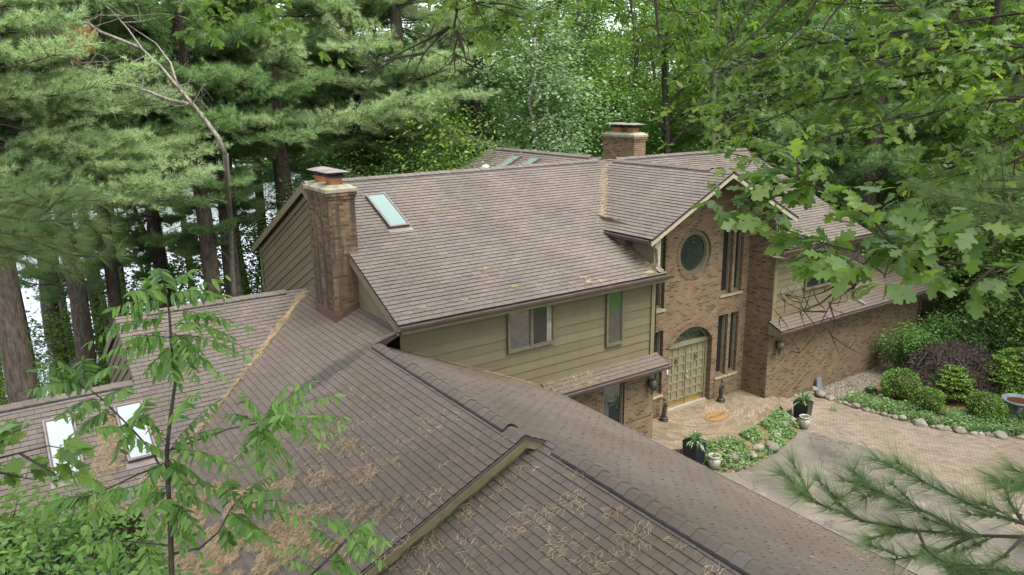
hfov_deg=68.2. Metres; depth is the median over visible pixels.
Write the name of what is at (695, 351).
door
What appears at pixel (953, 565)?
white pine
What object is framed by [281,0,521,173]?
pine tree
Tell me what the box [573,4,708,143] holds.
woodland tree
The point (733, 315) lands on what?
window
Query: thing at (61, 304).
lakeside pine
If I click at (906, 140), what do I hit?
broadleaf tree
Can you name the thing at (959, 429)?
stone
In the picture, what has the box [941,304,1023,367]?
shrub
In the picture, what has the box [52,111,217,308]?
broadleaf tree
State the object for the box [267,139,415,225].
understory sapling
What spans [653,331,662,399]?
window
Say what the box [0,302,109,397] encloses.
bank sapling
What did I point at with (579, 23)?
broadleaf tree
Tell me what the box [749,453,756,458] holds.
stone
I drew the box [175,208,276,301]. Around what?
bank sapling
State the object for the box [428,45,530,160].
woodland tree
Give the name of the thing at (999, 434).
stone
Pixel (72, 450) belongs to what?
maple sapling
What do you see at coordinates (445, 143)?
understory sapling
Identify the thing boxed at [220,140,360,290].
understory sapling
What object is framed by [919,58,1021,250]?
understory sapling
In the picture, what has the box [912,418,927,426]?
stone
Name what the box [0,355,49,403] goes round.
bank sapling
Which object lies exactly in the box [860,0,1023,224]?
woodland tree
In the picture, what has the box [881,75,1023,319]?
understory sapling
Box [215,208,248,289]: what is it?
lakeside pine
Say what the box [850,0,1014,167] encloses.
woodland tree
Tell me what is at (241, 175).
pine tree
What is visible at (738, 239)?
window
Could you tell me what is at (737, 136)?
understory sapling
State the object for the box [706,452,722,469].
glazed pot
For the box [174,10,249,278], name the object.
lakeside pine
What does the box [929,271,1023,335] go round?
shrub
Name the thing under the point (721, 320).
window
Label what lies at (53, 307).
pine tree
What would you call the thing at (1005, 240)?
understory sapling
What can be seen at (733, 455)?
stone
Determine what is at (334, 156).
understory sapling
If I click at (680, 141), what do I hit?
understory sapling
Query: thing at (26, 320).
lakeside pine
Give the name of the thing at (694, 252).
round window
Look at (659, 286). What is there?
window
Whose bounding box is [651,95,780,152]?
understory sapling
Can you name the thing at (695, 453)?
planter
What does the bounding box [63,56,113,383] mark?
pine tree
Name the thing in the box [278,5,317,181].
lakeside pine
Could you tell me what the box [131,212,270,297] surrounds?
bank sapling
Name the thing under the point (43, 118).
pine tree
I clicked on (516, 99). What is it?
woodland tree
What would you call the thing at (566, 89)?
woodland tree
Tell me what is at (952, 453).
paved path
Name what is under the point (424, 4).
sky
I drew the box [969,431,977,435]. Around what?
stone
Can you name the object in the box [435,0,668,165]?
broadleaf tree
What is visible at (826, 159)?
understory sapling
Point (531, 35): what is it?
woodland tree
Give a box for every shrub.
[872,315,950,372]
[896,308,992,366]
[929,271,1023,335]
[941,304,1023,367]
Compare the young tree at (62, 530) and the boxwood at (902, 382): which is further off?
the boxwood at (902, 382)
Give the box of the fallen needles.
[20,161,1018,574]
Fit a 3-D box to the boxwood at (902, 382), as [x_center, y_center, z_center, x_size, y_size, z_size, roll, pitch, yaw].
[13.800,3.331,26.737,1.459,1.032,1.450,-10,17,-33]
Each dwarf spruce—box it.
[923,363,979,401]
[973,347,1023,412]
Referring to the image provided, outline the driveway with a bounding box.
[715,430,1023,574]
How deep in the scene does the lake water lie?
65.77 m
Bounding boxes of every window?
[506,304,554,353]
[603,383,622,423]
[605,290,624,347]
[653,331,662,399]
[656,238,665,313]
[680,230,708,275]
[714,314,726,379]
[719,230,732,297]
[726,312,736,375]
[733,229,742,294]
[804,247,835,290]
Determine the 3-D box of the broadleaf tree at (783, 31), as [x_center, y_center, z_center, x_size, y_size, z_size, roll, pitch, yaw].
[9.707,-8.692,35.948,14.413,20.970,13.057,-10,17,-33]
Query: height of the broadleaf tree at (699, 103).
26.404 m
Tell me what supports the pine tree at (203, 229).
on the ground at (927, 304)
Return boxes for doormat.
[704,411,729,421]
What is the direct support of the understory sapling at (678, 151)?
on the ground at (927, 304)
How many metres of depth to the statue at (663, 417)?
24.38 m
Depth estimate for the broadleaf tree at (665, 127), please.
37.76 m
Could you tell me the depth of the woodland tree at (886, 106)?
47.69 m
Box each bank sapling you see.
[0,285,97,404]
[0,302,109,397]
[0,350,48,404]
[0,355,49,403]
[25,280,173,384]
[28,205,272,395]
[28,271,198,383]
[31,294,143,381]
[33,353,109,388]
[54,254,221,367]
[96,347,109,384]
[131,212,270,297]
[132,221,264,300]
[168,211,267,299]
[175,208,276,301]
[219,261,264,294]
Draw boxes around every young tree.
[0,460,145,574]
[0,485,70,574]
[50,504,231,574]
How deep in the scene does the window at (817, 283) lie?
26.36 m
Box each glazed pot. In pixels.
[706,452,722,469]
[797,414,811,429]
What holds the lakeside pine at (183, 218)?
on the ground at (927, 304)
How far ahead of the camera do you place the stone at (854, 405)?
26.00 m
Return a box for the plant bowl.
[864,387,877,393]
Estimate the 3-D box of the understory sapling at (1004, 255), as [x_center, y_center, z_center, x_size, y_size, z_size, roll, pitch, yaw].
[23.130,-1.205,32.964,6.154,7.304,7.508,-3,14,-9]
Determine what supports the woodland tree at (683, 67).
on the ground at (927, 304)
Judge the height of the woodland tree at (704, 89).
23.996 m
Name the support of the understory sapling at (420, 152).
on the ground at (927, 304)
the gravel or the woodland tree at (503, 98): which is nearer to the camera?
the gravel
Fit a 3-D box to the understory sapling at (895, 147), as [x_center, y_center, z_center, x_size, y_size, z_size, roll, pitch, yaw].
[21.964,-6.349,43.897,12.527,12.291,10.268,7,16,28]
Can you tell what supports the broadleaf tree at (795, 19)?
on the ground at (927, 304)
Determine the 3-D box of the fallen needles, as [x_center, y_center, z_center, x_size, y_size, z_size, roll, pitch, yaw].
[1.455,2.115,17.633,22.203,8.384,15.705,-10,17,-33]
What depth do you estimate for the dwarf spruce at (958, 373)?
26.25 m
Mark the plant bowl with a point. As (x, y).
(875, 390)
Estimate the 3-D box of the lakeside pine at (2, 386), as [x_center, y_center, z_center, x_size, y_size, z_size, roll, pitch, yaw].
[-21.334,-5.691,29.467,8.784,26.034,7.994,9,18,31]
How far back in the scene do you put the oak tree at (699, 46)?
9.19 m
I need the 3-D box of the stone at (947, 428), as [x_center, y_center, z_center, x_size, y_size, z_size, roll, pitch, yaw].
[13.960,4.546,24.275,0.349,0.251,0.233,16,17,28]
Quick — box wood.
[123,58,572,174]
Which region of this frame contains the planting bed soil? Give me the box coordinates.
[704,407,799,472]
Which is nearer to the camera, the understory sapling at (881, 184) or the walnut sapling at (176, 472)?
the walnut sapling at (176, 472)
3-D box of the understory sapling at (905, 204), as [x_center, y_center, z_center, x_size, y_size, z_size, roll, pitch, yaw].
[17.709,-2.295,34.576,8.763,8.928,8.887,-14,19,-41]
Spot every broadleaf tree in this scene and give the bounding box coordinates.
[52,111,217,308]
[282,4,461,165]
[348,1,530,168]
[390,1,537,170]
[433,0,639,167]
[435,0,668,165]
[464,0,691,157]
[471,0,765,154]
[568,0,788,156]
[595,0,856,157]
[679,0,988,200]
[742,0,989,207]
[750,0,1023,273]
[918,3,1023,351]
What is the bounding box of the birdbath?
[1001,393,1023,421]
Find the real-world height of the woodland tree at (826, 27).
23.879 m
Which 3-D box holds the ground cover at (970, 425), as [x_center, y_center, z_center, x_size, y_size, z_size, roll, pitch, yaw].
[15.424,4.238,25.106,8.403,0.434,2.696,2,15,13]
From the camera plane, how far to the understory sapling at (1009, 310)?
27.92 m
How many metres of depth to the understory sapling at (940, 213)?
36.88 m
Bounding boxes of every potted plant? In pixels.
[682,428,706,450]
[790,390,815,405]
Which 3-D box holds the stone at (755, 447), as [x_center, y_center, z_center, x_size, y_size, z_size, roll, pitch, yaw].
[7.444,4.858,22.845,0.334,0.296,0.383,9,17,33]
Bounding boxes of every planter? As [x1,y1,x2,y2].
[682,437,706,464]
[793,400,813,420]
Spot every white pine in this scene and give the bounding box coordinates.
[0,157,142,292]
[750,137,1023,574]
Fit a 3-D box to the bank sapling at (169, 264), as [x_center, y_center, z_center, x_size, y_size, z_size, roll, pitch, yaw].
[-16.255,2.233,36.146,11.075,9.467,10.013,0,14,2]
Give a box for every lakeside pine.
[0,354,6,404]
[12,254,38,387]
[37,260,62,337]
[46,211,75,355]
[67,22,140,321]
[75,210,108,324]
[109,70,138,313]
[110,28,185,305]
[137,0,194,302]
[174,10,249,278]
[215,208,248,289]
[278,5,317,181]
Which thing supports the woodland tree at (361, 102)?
on the ground at (927, 304)
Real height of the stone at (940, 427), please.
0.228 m
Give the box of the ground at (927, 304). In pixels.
[5,116,1023,574]
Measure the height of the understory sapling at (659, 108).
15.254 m
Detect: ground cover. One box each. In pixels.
[702,408,799,472]
[838,390,1023,434]
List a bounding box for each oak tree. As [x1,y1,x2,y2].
[164,0,793,118]
[651,0,1023,357]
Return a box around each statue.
[659,398,667,421]
[716,380,724,402]
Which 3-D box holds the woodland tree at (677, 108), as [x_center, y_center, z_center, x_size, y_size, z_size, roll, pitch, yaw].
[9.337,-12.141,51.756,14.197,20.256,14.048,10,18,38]
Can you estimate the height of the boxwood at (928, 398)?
0.767 m
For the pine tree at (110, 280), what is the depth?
29.77 m
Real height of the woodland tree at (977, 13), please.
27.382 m
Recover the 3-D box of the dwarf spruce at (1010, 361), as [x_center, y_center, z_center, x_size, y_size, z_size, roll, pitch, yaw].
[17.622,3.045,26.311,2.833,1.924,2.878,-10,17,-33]
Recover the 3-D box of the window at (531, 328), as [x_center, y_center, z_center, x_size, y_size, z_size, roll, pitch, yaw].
[0.506,1.021,19.666,1.500,1.170,0.070,-10,17,-33]
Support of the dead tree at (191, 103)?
on the ground at (927, 304)
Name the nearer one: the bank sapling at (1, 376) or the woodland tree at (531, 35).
the bank sapling at (1, 376)
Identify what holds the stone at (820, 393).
on the ground at (927, 304)
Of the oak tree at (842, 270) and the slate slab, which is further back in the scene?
the slate slab
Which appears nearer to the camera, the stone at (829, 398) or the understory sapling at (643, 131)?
the stone at (829, 398)
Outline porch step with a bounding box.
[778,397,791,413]
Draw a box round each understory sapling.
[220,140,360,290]
[239,133,382,215]
[251,160,393,265]
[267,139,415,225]
[277,113,450,208]
[318,114,465,176]
[332,22,537,176]
[344,88,483,176]
[397,142,468,173]
[439,107,511,166]
[442,93,540,150]
[449,61,595,158]
[568,46,700,155]
[569,89,681,153]
[644,124,691,154]
[649,125,701,154]
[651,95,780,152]
[670,104,855,188]
[719,90,940,259]
[778,135,863,205]
[803,117,980,300]
[810,124,987,299]
[820,93,987,219]
[836,138,966,313]
[847,109,991,267]
[876,116,1010,302]
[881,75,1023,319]
[915,132,1023,341]
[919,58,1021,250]
[919,148,1023,380]
[941,166,1023,293]
[943,191,1023,356]
[948,212,1023,286]
[949,124,1023,330]
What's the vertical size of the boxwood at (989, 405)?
0.853 m
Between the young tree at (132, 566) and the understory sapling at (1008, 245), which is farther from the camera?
the understory sapling at (1008, 245)
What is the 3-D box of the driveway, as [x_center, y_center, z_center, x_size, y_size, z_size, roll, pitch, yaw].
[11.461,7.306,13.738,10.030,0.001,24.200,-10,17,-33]
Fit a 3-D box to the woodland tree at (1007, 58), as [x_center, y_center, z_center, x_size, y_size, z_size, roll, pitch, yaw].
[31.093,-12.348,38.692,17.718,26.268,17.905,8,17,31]
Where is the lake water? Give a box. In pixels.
[2,158,350,396]
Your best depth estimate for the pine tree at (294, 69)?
40.95 m
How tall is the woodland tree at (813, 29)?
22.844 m
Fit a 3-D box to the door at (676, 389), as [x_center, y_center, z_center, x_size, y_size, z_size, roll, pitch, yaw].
[5.440,2.984,25.234,0.909,2.115,0.090,-10,17,-33]
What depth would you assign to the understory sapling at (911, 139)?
42.99 m
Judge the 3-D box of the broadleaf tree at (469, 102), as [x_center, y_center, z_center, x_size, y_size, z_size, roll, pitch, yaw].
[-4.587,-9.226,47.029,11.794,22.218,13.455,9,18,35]
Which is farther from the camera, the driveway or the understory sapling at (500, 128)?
the understory sapling at (500, 128)
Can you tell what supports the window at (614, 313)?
in the house
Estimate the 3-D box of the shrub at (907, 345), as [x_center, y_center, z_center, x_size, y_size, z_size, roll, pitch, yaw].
[14.949,2.286,28.522,2.848,2.493,2.454,7,16,29]
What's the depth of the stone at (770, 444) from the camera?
22.83 m
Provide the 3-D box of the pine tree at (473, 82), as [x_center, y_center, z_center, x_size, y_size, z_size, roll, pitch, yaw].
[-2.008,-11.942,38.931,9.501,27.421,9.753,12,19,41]
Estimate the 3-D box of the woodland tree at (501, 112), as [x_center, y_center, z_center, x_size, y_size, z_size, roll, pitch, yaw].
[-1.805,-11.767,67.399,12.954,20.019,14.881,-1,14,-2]
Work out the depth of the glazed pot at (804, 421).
24.39 m
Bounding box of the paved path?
[787,391,1023,531]
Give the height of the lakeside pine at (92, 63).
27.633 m
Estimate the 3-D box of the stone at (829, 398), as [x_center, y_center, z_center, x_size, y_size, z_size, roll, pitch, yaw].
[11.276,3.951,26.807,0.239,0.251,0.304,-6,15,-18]
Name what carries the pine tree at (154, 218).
on the ground at (927, 304)
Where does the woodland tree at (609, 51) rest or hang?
on the ground at (927, 304)
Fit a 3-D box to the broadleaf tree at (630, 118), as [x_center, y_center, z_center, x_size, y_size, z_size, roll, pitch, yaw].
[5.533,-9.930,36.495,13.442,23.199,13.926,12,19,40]
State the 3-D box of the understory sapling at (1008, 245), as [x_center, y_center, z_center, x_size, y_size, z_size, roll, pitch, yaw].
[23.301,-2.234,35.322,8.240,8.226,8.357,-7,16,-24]
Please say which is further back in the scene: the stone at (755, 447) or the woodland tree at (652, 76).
the woodland tree at (652, 76)
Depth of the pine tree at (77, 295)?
26.58 m
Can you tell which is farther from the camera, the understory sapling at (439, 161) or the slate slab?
the understory sapling at (439, 161)
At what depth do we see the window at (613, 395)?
22.17 m
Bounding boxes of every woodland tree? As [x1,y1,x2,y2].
[271,5,419,188]
[343,19,508,176]
[417,0,595,167]
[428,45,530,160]
[444,35,547,141]
[446,30,554,166]
[461,66,529,135]
[505,20,617,144]
[508,0,672,155]
[517,2,660,155]
[522,0,784,157]
[533,0,650,153]
[573,0,717,156]
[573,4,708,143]
[577,0,789,145]
[581,27,685,127]
[616,0,846,151]
[635,0,798,165]
[652,0,876,166]
[747,0,911,191]
[751,0,958,199]
[787,1,896,201]
[806,0,966,204]
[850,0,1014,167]
[858,0,1021,271]
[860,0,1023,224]
[959,6,1023,137]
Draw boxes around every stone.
[727,453,739,461]
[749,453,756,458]
[752,444,763,451]
[765,440,779,451]
[770,431,780,439]
[814,389,826,397]
[825,396,833,400]
[850,402,859,408]
[897,415,906,420]
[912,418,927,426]
[935,424,943,430]
[943,426,951,431]
[953,426,967,433]
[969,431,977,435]
[992,430,1009,439]
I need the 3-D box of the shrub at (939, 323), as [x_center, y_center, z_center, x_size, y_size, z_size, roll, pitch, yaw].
[16.834,1.852,29.828,3.355,2.641,3.124,6,16,24]
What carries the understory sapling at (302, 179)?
on the ground at (927, 304)
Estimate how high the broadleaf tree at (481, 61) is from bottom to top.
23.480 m
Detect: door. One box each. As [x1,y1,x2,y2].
[668,345,686,407]
[684,340,704,402]
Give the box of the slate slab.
[815,377,821,389]
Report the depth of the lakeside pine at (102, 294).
50.38 m
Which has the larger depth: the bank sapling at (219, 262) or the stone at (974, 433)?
the bank sapling at (219, 262)
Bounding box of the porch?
[651,389,779,453]
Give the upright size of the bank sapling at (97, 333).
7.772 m
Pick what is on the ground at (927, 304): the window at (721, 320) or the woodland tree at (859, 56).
the woodland tree at (859, 56)
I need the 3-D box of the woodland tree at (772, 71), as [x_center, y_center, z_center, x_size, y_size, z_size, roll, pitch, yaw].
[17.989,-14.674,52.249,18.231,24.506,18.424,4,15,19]
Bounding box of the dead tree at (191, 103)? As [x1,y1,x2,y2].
[0,0,236,296]
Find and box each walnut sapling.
[21,268,350,574]
[277,515,392,574]
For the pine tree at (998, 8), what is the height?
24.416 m
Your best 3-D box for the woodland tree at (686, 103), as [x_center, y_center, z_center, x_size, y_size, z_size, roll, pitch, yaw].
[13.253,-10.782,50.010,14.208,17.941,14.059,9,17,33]
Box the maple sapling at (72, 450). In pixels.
[0,419,95,487]
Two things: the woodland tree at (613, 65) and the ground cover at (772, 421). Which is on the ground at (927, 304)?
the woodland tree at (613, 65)
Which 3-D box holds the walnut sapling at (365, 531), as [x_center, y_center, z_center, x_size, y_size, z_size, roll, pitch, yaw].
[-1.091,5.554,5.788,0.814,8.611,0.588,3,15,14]
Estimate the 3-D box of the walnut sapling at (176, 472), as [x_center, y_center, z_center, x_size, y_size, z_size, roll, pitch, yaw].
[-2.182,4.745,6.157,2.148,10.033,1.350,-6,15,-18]
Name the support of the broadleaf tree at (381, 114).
on the ground at (927, 304)
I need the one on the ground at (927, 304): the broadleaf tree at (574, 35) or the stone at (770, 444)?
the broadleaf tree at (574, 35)
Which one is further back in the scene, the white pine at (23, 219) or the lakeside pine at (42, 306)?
the lakeside pine at (42, 306)
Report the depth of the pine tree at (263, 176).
40.34 m
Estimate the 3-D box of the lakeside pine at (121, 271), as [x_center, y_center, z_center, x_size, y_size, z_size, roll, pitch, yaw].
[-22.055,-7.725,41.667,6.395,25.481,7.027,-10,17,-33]
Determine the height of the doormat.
0.019 m
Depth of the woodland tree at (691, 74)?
60.34 m
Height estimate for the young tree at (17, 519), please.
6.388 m
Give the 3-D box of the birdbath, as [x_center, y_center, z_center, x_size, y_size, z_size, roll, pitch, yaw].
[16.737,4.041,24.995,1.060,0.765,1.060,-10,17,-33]
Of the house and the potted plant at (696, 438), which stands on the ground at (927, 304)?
the house
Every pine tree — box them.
[0,0,228,388]
[0,0,232,403]
[10,55,96,392]
[33,0,207,327]
[55,0,336,300]
[59,0,255,307]
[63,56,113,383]
[84,0,331,297]
[116,0,386,212]
[201,0,315,291]
[256,0,467,217]
[275,4,393,174]
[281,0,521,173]
[369,0,581,157]
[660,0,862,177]
[750,0,1010,283]
[854,0,1023,320]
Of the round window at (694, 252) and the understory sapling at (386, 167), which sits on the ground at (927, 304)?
the understory sapling at (386, 167)
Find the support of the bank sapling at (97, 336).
on the ground at (927, 304)
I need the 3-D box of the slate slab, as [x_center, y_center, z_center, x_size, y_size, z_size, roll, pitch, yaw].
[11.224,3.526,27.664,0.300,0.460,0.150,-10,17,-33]
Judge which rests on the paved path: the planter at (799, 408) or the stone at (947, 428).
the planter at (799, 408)
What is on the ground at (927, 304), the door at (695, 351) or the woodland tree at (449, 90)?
the woodland tree at (449, 90)
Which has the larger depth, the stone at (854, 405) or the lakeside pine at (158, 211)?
the lakeside pine at (158, 211)
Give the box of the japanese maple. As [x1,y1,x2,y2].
[897,337,1008,404]
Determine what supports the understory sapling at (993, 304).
on the ground at (927, 304)
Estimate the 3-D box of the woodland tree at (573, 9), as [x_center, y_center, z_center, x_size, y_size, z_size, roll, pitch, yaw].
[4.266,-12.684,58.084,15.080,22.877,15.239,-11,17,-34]
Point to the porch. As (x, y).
(744, 409)
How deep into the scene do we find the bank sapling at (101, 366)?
30.56 m
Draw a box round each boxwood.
[879,367,922,398]
[910,386,947,411]
[964,390,1009,419]
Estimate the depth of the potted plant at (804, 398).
25.00 m
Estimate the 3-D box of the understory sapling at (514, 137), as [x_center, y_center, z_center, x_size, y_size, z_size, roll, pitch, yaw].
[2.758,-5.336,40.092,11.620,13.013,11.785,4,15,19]
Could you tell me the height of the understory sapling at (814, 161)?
11.836 m
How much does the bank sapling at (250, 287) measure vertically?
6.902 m
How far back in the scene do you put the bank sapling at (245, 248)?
37.60 m
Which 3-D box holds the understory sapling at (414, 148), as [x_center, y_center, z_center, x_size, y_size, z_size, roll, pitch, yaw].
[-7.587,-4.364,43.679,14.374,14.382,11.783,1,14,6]
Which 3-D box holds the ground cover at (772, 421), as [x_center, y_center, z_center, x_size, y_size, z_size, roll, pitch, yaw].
[7.606,4.638,23.399,5.035,0.542,1.572,-12,18,-37]
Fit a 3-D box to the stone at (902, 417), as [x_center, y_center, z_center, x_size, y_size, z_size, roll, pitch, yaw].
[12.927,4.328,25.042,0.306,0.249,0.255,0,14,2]
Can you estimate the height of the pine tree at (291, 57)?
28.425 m
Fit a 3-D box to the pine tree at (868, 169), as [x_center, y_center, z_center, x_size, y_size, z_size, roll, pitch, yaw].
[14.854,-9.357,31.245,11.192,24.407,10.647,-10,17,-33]
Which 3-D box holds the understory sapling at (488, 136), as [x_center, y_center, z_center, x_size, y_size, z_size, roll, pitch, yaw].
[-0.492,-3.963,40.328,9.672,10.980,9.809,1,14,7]
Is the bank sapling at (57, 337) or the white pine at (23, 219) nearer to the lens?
the white pine at (23, 219)
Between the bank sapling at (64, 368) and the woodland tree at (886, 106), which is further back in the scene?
the woodland tree at (886, 106)
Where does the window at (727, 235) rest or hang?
in the house
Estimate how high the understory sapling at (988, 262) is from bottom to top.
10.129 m
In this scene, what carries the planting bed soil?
on the ground at (927, 304)
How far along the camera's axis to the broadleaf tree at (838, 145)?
37.86 m
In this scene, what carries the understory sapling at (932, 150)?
on the ground at (927, 304)
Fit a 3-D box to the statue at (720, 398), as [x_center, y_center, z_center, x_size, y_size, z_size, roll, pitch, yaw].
[7.165,3.526,25.853,0.300,0.790,0.300,-10,17,-33]
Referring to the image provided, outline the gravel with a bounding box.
[822,362,897,400]
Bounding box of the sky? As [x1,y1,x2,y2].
[160,0,897,105]
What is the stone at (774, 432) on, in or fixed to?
on the planting bed soil
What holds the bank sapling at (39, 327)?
on the ground at (927, 304)
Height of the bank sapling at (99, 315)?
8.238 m
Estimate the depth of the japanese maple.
27.00 m
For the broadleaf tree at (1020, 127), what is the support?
on the ground at (927, 304)
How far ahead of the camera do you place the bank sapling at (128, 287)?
36.13 m
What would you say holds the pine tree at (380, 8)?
on the ground at (927, 304)
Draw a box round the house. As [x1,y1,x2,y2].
[0,122,941,574]
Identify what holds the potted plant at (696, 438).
in the planter at (695, 453)
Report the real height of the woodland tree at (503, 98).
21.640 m

